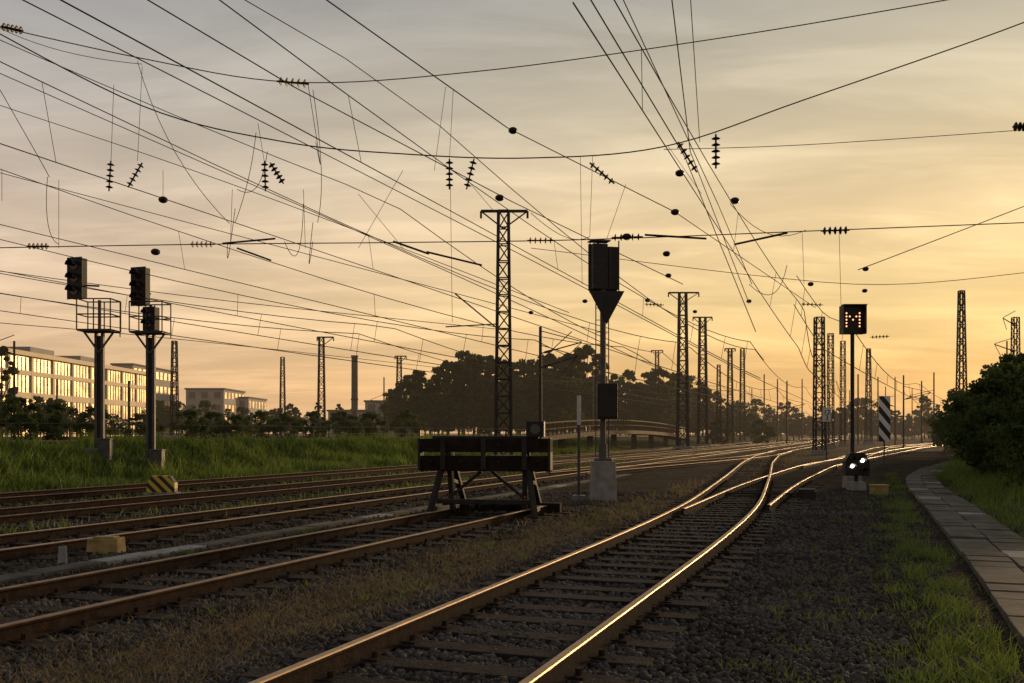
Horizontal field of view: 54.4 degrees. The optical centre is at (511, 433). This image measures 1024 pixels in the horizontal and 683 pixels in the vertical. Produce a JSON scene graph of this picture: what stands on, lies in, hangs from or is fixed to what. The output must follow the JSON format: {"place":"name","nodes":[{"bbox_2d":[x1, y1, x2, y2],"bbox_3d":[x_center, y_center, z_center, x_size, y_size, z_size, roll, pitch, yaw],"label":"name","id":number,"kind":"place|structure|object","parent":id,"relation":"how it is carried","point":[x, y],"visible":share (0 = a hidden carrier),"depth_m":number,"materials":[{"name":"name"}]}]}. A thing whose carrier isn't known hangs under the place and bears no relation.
{"place":"outdoors","nodes":[
{"label":"outdoors","id":0,"kind":"place"},
{"bbox_2d":[0,428,629,492],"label":"embankment grass","id":1,"kind":"structure","parent":0,"point":[254,470],"depth_m":37.44,"materials":[{"name":"plant"}]},
{"bbox_2d":[0,434,1023,682],"bbox_3d":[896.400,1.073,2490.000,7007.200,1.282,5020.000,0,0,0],"label":"ground","id":2,"kind":"structure","parent":0,"point":[652,482],"depth_m":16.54,"materials":[{"name":"grey gravel"}]},
{"bbox_2d":[0,335,15,435],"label":"catenary pole","id":3,"kind":"object","parent":2,"relation":"on","point":[14,377],"visible":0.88,"depth_m":79.93,"materials":[{"name":"metal"}]},
{"bbox_2d":[0,345,19,438],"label":"deciduous tree","id":4,"kind":"object","parent":2,"relation":"on","point":[4,376],"visible":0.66,"depth_m":94.92,"materials":[{"name":"green plant"}]},
{"bbox_2d":[0,396,48,440],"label":"bush","id":5,"kind":"object","parent":2,"relation":"on","point":[13,406],"visible":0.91,"depth_m":57.69,"materials":[{"name":"green plant"}]},
{"bbox_2d":[27,401,85,439],"bbox_3d":[-27.419,-0.675,59.907,2.865,2.576,3.260,0,0,14],"label":"bush","id":6,"kind":"object","parent":2,"relation":"on","point":[51,429],"visible":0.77,"depth_m":59.71,"materials":[{"name":"green plant"}]},
{"bbox_2d":[58,545,67,563],"bbox_3d":[-5.688,1.542,12.600,0.109,0.275,0.109,0,0,-17],"label":"boundary stone","id":7,"kind":"object","parent":2,"relation":"on","point":[62,553],"visible":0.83,"depth_m":12.56,"materials":[{"name":"concrete"}]},
{"bbox_2d":[0,348,145,436],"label":"cream facade","id":8,"kind":"structure","parent":2,"relation":"on","point":[72,398],"depth_m":174.57,"materials":[{"name":"paint"}]},
{"bbox_2d":[8,347,93,362],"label":"roof","id":9,"kind":"structure","parent":8,"relation":"on","point":[50,352],"depth_m":177.89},
{"bbox_2d":[5,355,139,436],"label":"mullions","id":10,"kind":"object","parent":8,"relation":"attached to","point":[70,385],"visible":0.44,"depth_m":173.01,"materials":[{"name":"metal"}]},
{"bbox_2d":[0,355,145,436],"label":"glazing","id":11,"kind":"structure","parent":8,"relation":"in","point":[80,388],"depth_m":176.71,"materials":[{"name":"yellow glass"}]},
{"bbox_2d":[65,257,120,459],"bbox_3d":[-14.384,-2.573,34.278,1.723,6.936,1.192,0,0,0],"label":"gantry signal","id":12,"kind":"object","parent":2,"relation":"on","point":[76,274],"visible":0.97,"depth_m":34.37,"materials":[{"name":"metal"}]},
{"bbox_2d":[69,407,118,438],"bbox_3d":[-26.116,-0.534,62.102,3.005,2.330,2.608,0,0,15],"label":"bush","id":13,"kind":"object","parent":2,"relation":"on","point":[88,427],"visible":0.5,"depth_m":61.88,"materials":[{"name":"green plant"}]},
{"bbox_2d":[86,536,125,553],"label":"yellow concrete block","id":14,"kind":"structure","parent":2,"relation":"on","point":[103,544],"depth_m":13.65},
{"bbox_2d":[116,412,166,437],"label":"bush","id":15,"kind":"object","parent":2,"relation":"on","point":[139,416],"visible":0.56,"depth_m":65.94,"materials":[{"name":"green plant"}]},
{"bbox_2d":[110,363,174,435],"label":"warehouse building","id":16,"kind":"structure","parent":2,"relation":"on","point":[162,384],"depth_m":259.69,"materials":[{"name":"grey concrete"}]},
{"bbox_2d":[134,368,173,435],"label":"windows","id":17,"kind":"structure","parent":16,"relation":"in","point":[157,373],"depth_m":261.74,"materials":[{"name":"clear glass"}]},
{"bbox_2d":[129,266,170,470],"bbox_3d":[-12.786,-2.296,35.278,1.349,7.159,1.192,0,0,0],"label":"gantry signal","id":18,"kind":"object","parent":2,"relation":"on","point":[139,283],"visible":0.95,"depth_m":35.15,"materials":[{"name":"metal"}]},
{"bbox_2d":[143,475,180,494],"bbox_3d":[-9.489,1.395,27.000,0.900,0.530,0.400,0,0,0],"label":"striped shunting marker","id":19,"kind":"object","parent":2,"relation":"on","point":[165,484],"visible":0.93,"depth_m":26.86,"materials":[{"name":"concrete"}]},
{"bbox_2d":[167,341,179,437],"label":"lattice catenary mast","id":20,"kind":"object","parent":2,"relation":"on","point":[176,376],"visible":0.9,"depth_m":99.74,"materials":[{"name":"metal"}]},
{"bbox_2d":[169,408,210,438],"bbox_3d":[-21.078,-0.530,65.048,2.812,2.290,2.408,0,0,26],"label":"bush","id":21,"kind":"object","parent":2,"relation":"on","point":[191,414],"visible":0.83,"depth_m":64.75,"materials":[{"name":"green plant"}]},
{"bbox_2d":[184,388,245,435],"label":"warehouse building","id":22,"kind":"structure","parent":2,"relation":"on","point":[222,399],"depth_m":260.00,"materials":[{"name":"grey concrete"}]},
{"bbox_2d":[188,392,243,435],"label":"windows","id":23,"kind":"structure","parent":22,"relation":"in","point":[204,395],"depth_m":259.95,"materials":[{"name":"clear glass"}]},
{"bbox_2d":[198,411,232,438],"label":"bush","id":24,"kind":"object","parent":2,"relation":"on","point":[216,415],"visible":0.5,"depth_m":71.84,"materials":[{"name":"green plant"}]},
{"bbox_2d":[218,414,252,437],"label":"bush","id":25,"kind":"object","parent":2,"relation":"on","point":[234,426],"visible":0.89,"depth_m":69.68,"materials":[{"name":"green plant"}]},
{"bbox_2d":[239,397,267,434],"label":"warehouse building","id":26,"kind":"structure","parent":2,"relation":"on","point":[253,404],"depth_m":279.33,"materials":[{"name":"grey concrete"}]},
{"bbox_2d":[239,401,265,434],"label":"windows","id":27,"kind":"structure","parent":26,"relation":"in","point":[241,403],"depth_m":280.12,"materials":[{"name":"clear glass"}]},
{"bbox_2d":[239,410,282,438],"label":"bush","id":28,"kind":"object","parent":2,"relation":"on","point":[261,414],"visible":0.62,"depth_m":77.64,"materials":[{"name":"green plant"}]},
{"bbox_2d":[279,357,285,436],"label":"lattice catenary mast","id":29,"kind":"object","parent":2,"relation":"on","point":[281,386],"visible":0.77,"depth_m":129.75,"materials":[{"name":"metal"}]},
{"bbox_2d":[262,411,305,438],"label":"bush","id":30,"kind":"object","parent":2,"relation":"on","point":[286,417],"visible":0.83,"depth_m":74.71,"materials":[{"name":"green plant"}]},
{"bbox_2d":[0,505,579,664],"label":"railway track","id":31,"kind":"structure","parent":2,"relation":"on","point":[21,633],"depth_m":11.09,"materials":[{"name":"metal"}]},
{"bbox_2d":[418,421,561,518],"bbox_3d":[-0.392,0.695,19.958,2.620,1.870,2.148,0,0,11],"label":"buffer stop","id":32,"kind":"object","parent":31,"relation":"on","point":[452,464],"visible":0.98,"depth_m":19.23,"materials":[{"name":"paint"}]},
{"bbox_2d":[0,422,606,438],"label":"trackside fence","id":33,"kind":"object","parent":2,"relation":"on","point":[18,423],"visible":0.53,"depth_m":45.59,"materials":[{"name":"metal"}]},
{"bbox_2d":[297,411,331,437],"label":"bush","id":34,"kind":"object","parent":2,"relation":"on","point":[312,416],"visible":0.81,"depth_m":79.54,"materials":[{"name":"green plant"}]},
{"bbox_2d":[0,494,629,651],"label":"dry grass tufts","id":35,"kind":"object","parent":2,"relation":"on","point":[571,503],"visible":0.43,"depth_m":13.74,"materials":[{"name":"plant"}]},
{"bbox_2d":[0,474,630,582],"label":"concrete cable duct","id":36,"kind":"object","parent":2,"relation":"on","point":[43,572],"visible":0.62,"depth_m":14.53,"materials":[{"name":"concrete"}]},
{"bbox_2d":[316,336,333,437],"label":"lattice catenary mast","id":37,"kind":"object","parent":2,"relation":"on","point":[319,382],"visible":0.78,"depth_m":114.70,"materials":[{"name":"metal"}]},
{"bbox_2d":[4,450,667,507],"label":"track weeds","id":38,"kind":"object","parent":2,"relation":"on","point":[117,495],"visible":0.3,"depth_m":31.35,"materials":[{"name":"green plant"}]},
{"bbox_2d":[0,497,673,682],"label":"dry grass strip","id":39,"kind":"object","parent":2,"relation":"on","point":[243,647],"visible":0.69,"depth_m":9.09,"materials":[{"name":"plant"}]},
{"bbox_2d":[325,411,362,437],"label":"bush","id":40,"kind":"object","parent":2,"relation":"on","point":[342,420],"visible":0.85,"depth_m":83.73,"materials":[{"name":"green plant"}]},
{"bbox_2d":[1,500,689,682],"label":"weed tufts","id":41,"kind":"object","parent":2,"relation":"on","point":[299,532],"visible":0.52,"depth_m":13.23,"materials":[{"name":"green plant"}]},
{"bbox_2d":[327,410,380,435],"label":"industrial shed","id":42,"kind":"structure","parent":2,"relation":"on","point":[331,433],"depth_m":230.00,"materials":[{"name":"grey metal"}]},
{"bbox_2d":[351,355,357,435],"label":"concrete chimney","id":43,"kind":"object","parent":2,"relation":"on","point":[354,389],"visible":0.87,"depth_m":179.51,"materials":[{"name":"paint"}]},
{"bbox_2d":[0,450,719,532],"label":"track weeds","id":44,"kind":"object","parent":2,"relation":"on","point":[291,499],"visible":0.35,"depth_m":22.77,"materials":[{"name":"green plant"}]},
{"bbox_2d":[352,412,390,437],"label":"bush","id":45,"kind":"object","parent":2,"relation":"on","point":[371,416],"visible":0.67,"depth_m":84.69,"materials":[{"name":"green plant"}]},
{"bbox_2d":[14,435,738,445],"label":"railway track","id":46,"kind":"structure","parent":2,"relation":"on","point":[359,438],"depth_m":105.38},
{"bbox_2d":[364,400,423,435],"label":"industrial shed","id":47,"kind":"structure","parent":2,"relation":"on","point":[369,404],"depth_m":240.00,"materials":[{"name":"grey concrete"}]},
{"bbox_2d":[394,356,406,436],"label":"lattice catenary mast","id":48,"kind":"object","parent":2,"relation":"on","point":[397,383],"visible":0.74,"depth_m":139.69,"materials":[{"name":"metal"}]},
{"bbox_2d":[387,408,427,437],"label":"bush","id":49,"kind":"object","parent":2,"relation":"on","point":[407,414],"visible":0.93,"depth_m":94.52,"materials":[{"name":"green plant"}]},
{"bbox_2d":[0,437,818,505],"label":"railway track","id":50,"kind":"structure","parent":2,"relation":"on","point":[28,497],"depth_m":31.81,"materials":[{"name":"metal"}]},
{"bbox_2d":[0,438,820,527],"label":"railway track","id":51,"kind":"structure","parent":2,"relation":"on","point":[80,510],"depth_m":24.87,"materials":[{"name":"metal"}]},
{"bbox_2d":[0,438,837,568],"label":"railway track","id":52,"kind":"structure","parent":2,"relation":"on","point":[131,531],"depth_m":18.72,"materials":[{"name":"metal"}]},
{"bbox_2d":[3,344,939,441],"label":"distant treeline","id":53,"kind":"object","parent":2,"relation":"on","point":[444,400],"visible":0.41,"depth_m":154.53,"materials":[{"name":"green plant"}]},
{"bbox_2d":[480,209,528,455],"bbox_3d":[-0.481,-6.041,62.000,3.035,15.830,1.500,0,0,0],"label":"lattice catenary mast","id":54,"kind":"object","parent":2,"relation":"on","point":[497,332],"visible":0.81,"depth_m":61.59,"materials":[{"name":"metal"}]},
{"bbox_2d":[237,438,847,682],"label":"railway track","id":55,"kind":"structure","parent":2,"relation":"on","point":[571,662],"depth_m":9.21,"materials":[{"name":"metal"}]},
{"bbox_2d":[539,327,581,455],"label":"catenary pole","id":56,"kind":"object","parent":2,"relation":"on","point":[540,374],"visible":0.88,"depth_m":69.92,"materials":[{"name":"metal"}]},
{"bbox_2d":[573,394,584,499],"bbox_3d":[1.692,0.330,25.200,0.300,2.700,0.300,0,0,0],"label":"marker post","id":57,"kind":"object","parent":2,"relation":"on","point":[578,496],"visible":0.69,"depth_m":25.18,"materials":[{"name":"metal"}]},
{"bbox_2d":[587,239,623,500],"bbox_3d":[2.268,-1.560,24.745,0.864,6.460,0.799,0,0,-21],"label":"railway signal","id":58,"kind":"object","parent":2,"relation":"on","point":[603,274],"visible":1,"depth_m":24.55,"materials":[{"name":"metal"}]},
{"bbox_2d":[525,419,685,449],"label":"footbridge","id":59,"kind":"object","parent":2,"relation":"on","point":[560,436],"visible":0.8,"depth_m":93.28,"materials":[{"name":"concrete"}]},
{"bbox_2d":[553,451,737,464],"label":"railway track","id":60,"kind":"structure","parent":2,"relation":"on","point":[638,458],"depth_m":64.19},
{"bbox_2d":[651,350,662,421],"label":"lattice catenary mast","id":61,"kind":"object","parent":2,"relation":"on","point":[658,396],"visible":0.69,"depth_m":169.70,"materials":[{"name":"metal"}]},
{"bbox_2d":[516,451,812,534],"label":"track weeds","id":62,"kind":"object","parent":2,"relation":"on","point":[805,453],"visible":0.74,"depth_m":26.67,"materials":[{"name":"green plant"}]},
{"bbox_2d":[549,451,791,476],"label":"railway track","id":63,"kind":"structure","parent":2,"relation":"on","point":[649,467],"depth_m":50.47,"materials":[{"name":"metal"}]},
{"bbox_2d":[668,292,698,449],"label":"lattice catenary mast","id":64,"kind":"object","parent":2,"relation":"on","point":[685,371],"visible":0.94,"depth_m":104.56,"materials":[{"name":"metal"}]},
{"bbox_2d":[692,317,712,446],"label":"lattice catenary mast","id":65,"kind":"object","parent":2,"relation":"on","point":[705,383],"visible":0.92,"depth_m":124.57,"materials":[{"name":"metal"}]},
{"bbox_2d":[715,364,721,443],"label":"lattice catenary mast","id":66,"kind":"object","parent":2,"relation":"on","point":[719,393],"visible":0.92,"depth_m":149.72,"materials":[{"name":"metal"}]},
{"bbox_2d":[708,417,734,443],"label":"bush","id":67,"kind":"object","parent":2,"relation":"on","point":[712,433],"visible":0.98,"depth_m":149.53,"materials":[{"name":"green plant"}]},
{"bbox_2d":[724,348,735,443],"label":"lattice catenary mast","id":68,"kind":"object","parent":2,"relation":"on","point":[731,394],"visible":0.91,"depth_m":149.69,"materials":[{"name":"metal"}]},
{"bbox_2d":[738,348,746,442],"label":"lattice catenary mast","id":69,"kind":"object","parent":2,"relation":"on","point":[740,399],"visible":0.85,"depth_m":179.65,"materials":[{"name":"metal"}]},
{"bbox_2d":[740,418,777,443],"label":"bush","id":70,"kind":"object","parent":2,"relation":"on","point":[759,431],"visible":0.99,"depth_m":164.19,"materials":[{"name":"green plant"}]},
{"bbox_2d":[718,488,817,498],"bbox_3d":[6.610,1.528,25.838,2.499,0.245,0.950,0,0,20],"label":"point machine","id":71,"kind":"object","parent":2,"relation":"on","point":[806,493],"visible":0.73,"depth_m":25.18,"materials":[{"name":"paint"}]},
{"bbox_2d":[786,381,804,443],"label":"catenary pole","id":72,"kind":"object","parent":2,"relation":"on","point":[787,399],"visible":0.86,"depth_m":169.89,"materials":[{"name":"metal"}]},
{"bbox_2d":[680,444,948,515],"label":"railway track","id":73,"kind":"structure","parent":2,"relation":"on","point":[794,479],"depth_m":33.66,"materials":[{"name":"metal"}]},
{"bbox_2d":[810,317,828,454],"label":"lattice catenary mast","id":74,"kind":"object","parent":2,"relation":"on","point":[822,397],"visible":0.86,"depth_m":78.68,"materials":[{"name":"metal"}]},
{"bbox_2d":[0,0,1023,419],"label":"overhead catenary wires","id":75,"kind":"object","parent":74,"relation":"attached to","point":[320,152],"visible":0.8,"depth_m":26.99,"materials":[{"name":"black metal"}]},
{"bbox_2d":[1,23,1023,356],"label":"line insulators","id":76,"kind":"object","parent":75,"relation":"attached to","point":[513,131],"visible":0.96,"depth_m":26.96,"materials":[{"name":"brown ceramic"}]},
{"bbox_2d":[822,407,830,459],"bbox_3d":[18.339,0.102,58.035,0.500,3.297,0.129,0,0,0],"label":"track number sign","id":77,"kind":"object","parent":2,"relation":"on","point":[826,414],"visible":1,"depth_m":57.98,"materials":[{"name":"metal"}]},
{"bbox_2d":[827,333,835,448],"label":"lattice catenary mast","id":78,"kind":"object","parent":2,"relation":"on","point":[828,391],"visible":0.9,"depth_m":109.73,"materials":[{"name":"metal"}]},
{"bbox_2d":[838,341,847,446],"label":"lattice catenary mast","id":79,"kind":"object","parent":2,"relation":"on","point":[844,444],"visible":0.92,"depth_m":129.71,"materials":[{"name":"metal"}]},
{"bbox_2d":[714,492,974,682],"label":"weed tufts","id":80,"kind":"object","parent":2,"relation":"on","point":[839,601],"visible":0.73,"depth_m":8.84,"materials":[{"name":"green plant"}]},
{"bbox_2d":[839,304,867,487],"bbox_3d":[10.408,-1.079,30.450,0.720,5.718,0.599,0,0,0],"label":"departure indicator signal","id":81,"kind":"object","parent":2,"relation":"on","point":[852,320],"visible":0.94,"depth_m":30.39,"materials":[{"name":"metal"}]},
{"bbox_2d":[843,453,869,490],"bbox_3d":[10.129,1.125,29.265,0.720,1.150,0.470,0,0,0],"label":"dwarf shunting signal","id":82,"kind":"object","parent":2,"relation":"on","point":[855,465],"visible":1,"depth_m":29.17,"materials":[{"name":"metal"}]},
{"bbox_2d":[857,374,875,443],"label":"catenary pole","id":83,"kind":"object","parent":2,"relation":"on","point":[858,399],"visible":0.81,"depth_m":169.91,"materials":[{"name":"metal"}]},
{"bbox_2d":[801,443,932,468],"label":"railway track","id":84,"kind":"structure","parent":2,"relation":"on","point":[840,462],"depth_m":72.85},
{"bbox_2d":[863,348,873,443],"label":"lattice catenary mast","id":85,"kind":"object","parent":2,"relation":"on","point":[866,397],"visible":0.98,"depth_m":159.70,"materials":[{"name":"metal"}]},
{"bbox_2d":[863,377,878,441],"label":"catenary pole","id":86,"kind":"object","parent":2,"relation":"on","point":[877,411],"visible":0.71,"depth_m":199.91,"materials":[{"name":"metal"}]},
{"bbox_2d":[868,484,889,494],"bbox_3d":[9.951,1.515,27.000,0.460,0.290,0.380,0,0,0],"label":"yellow junction box","id":87,"kind":"object","parent":2,"relation":"on","point":[878,488],"visible":0.82,"depth_m":26.84,"materials":[{"name":"metal"}]},
{"bbox_2d":[872,377,895,444],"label":"catenary pole","id":88,"kind":"object","parent":2,"relation":"on","point":[873,401],"visible":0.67,"depth_m":149.96,"materials":[{"name":"metal"}]},
{"bbox_2d":[879,396,889,469],"bbox_3d":[17.217,0.006,46.042,0.520,3.516,0.115,0,0,0],"label":"striped warning board","id":89,"kind":"object","parent":2,"relation":"on","point":[884,419],"visible":0.94,"depth_m":45.98,"materials":[{"name":"metal"}]},
{"bbox_2d":[903,375,929,447],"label":"catenary pole","id":90,"kind":"object","parent":2,"relation":"on","point":[903,410],"visible":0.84,"depth_m":119.92,"materials":[{"name":"metal"}]},
{"bbox_2d":[909,372,934,445],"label":"catenary pole","id":91,"kind":"object","parent":2,"relation":"on","point":[933,401],"visible":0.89,"depth_m":129.94,"materials":[{"name":"metal"}]},
{"bbox_2d":[922,410,954,450],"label":"bush","id":92,"kind":"object","parent":2,"relation":"on","point":[936,439],"visible":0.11,"depth_m":95.40,"materials":[{"name":"green plant"}]},
{"bbox_2d":[857,471,1023,682],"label":"verge grass","id":93,"kind":"structure","parent":2,"relation":"on","point":[958,647],"depth_m":8.39,"materials":[{"name":"plant"}]},
{"bbox_2d":[929,394,967,453],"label":"bush","id":94,"kind":"object","parent":2,"relation":"on","point":[934,423],"visible":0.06,"depth_m":75.47,"materials":[{"name":"green plant"}]},
{"bbox_2d":[955,290,967,391],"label":"lattice catenary mast","id":95,"kind":"object","parent":2,"relation":"on","point":[963,321],"visible":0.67,"depth_m":104.74,"materials":[{"name":"metal"}]},
{"bbox_2d":[906,460,1023,648],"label":"concrete footpath","id":96,"kind":"structure","parent":2,"relation":"on","point":[995,561],"depth_m":14.55,"materials":[{"name":"concrete"}]},
{"bbox_2d":[938,363,993,413],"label":"bush","id":97,"kind":"object","parent":2,"relation":"on","point":[959,392],"visible":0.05,"depth_m":80.53,"materials":[{"name":"green plant"}]},
{"bbox_2d":[917,464,1023,545],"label":"verge grass","id":98,"kind":"structure","parent":2,"relation":"on","point":[1008,514],"depth_m":21.77,"materials":[{"name":"plant"}]},
{"bbox_2d":[932,360,1023,468],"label":"bush","id":99,"kind":"object","parent":2,"relation":"on","point":[957,404],"visible":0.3,"depth_m":37.95,"materials":[{"name":"green plant"}]},
{"bbox_2d":[944,375,1017,458],"bbox_3d":[22.782,-0.670,45.951,4.996,4.580,4.328,0,0,-3],"label":"bush","id":100,"kind":"object","parent":2,"relation":"on","point":[968,394],"visible":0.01,"depth_m":46.67,"materials":[{"name":"green plant"}]},
{"bbox_2d":[941,455,1023,507],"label":"bank grass","id":101,"kind":"structure","parent":2,"relation":"on","point":[957,471],"depth_m":29.75,"materials":[{"name":"plant"}]},
{"bbox_2d":[955,361,1023,471],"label":"bush","id":102,"kind":"object","parent":2,"relation":"on","point":[995,412],"visible":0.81,"depth_m":32.84,"materials":[{"name":"green plant"}]},
{"bbox_2d":[961,420,1020,478],"bbox_3d":[17.748,0.621,35.920,3.197,2.349,2.296,0,0,-36],"label":"bush","id":103,"kind":"object","parent":2,"relation":"on","point":[977,458],"visible":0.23,"depth_m":35.97,"materials":[{"name":"green plant"}]},
{"bbox_2d":[977,399,1023,490],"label":"bush","id":104,"kind":"object","parent":2,"relation":"on","point":[1009,453],"visible":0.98,"depth_m":28.02,"materials":[{"name":"green plant"}]},
{"bbox_2d":[980,352,1023,398],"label":"bush","id":105,"kind":"object","parent":2,"relation":"on","point":[1018,358],"visible":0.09,"depth_m":59.37,"materials":[{"name":"green plant"}]},
{"bbox_2d":[994,311,1020,356],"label":"lattice catenary mast","id":106,"kind":"object","parent":2,"relation":"on","point":[1017,333],"visible":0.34,"depth_m":94.96,"materials":[{"name":"metal"}]},
{"bbox_2d":[997,379,1023,442],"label":"bush","id":107,"kind":"object","parent":2,"relation":"on","point":[1019,385],"visible":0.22,"depth_m":36.55,"materials":[{"name":"green plant"}]},
{"bbox_2d":[0,0,1023,433],"label":"sky","id":108,"kind":"structure","parent":0,"point":[580,107],"materials":[{"name":"orange"}]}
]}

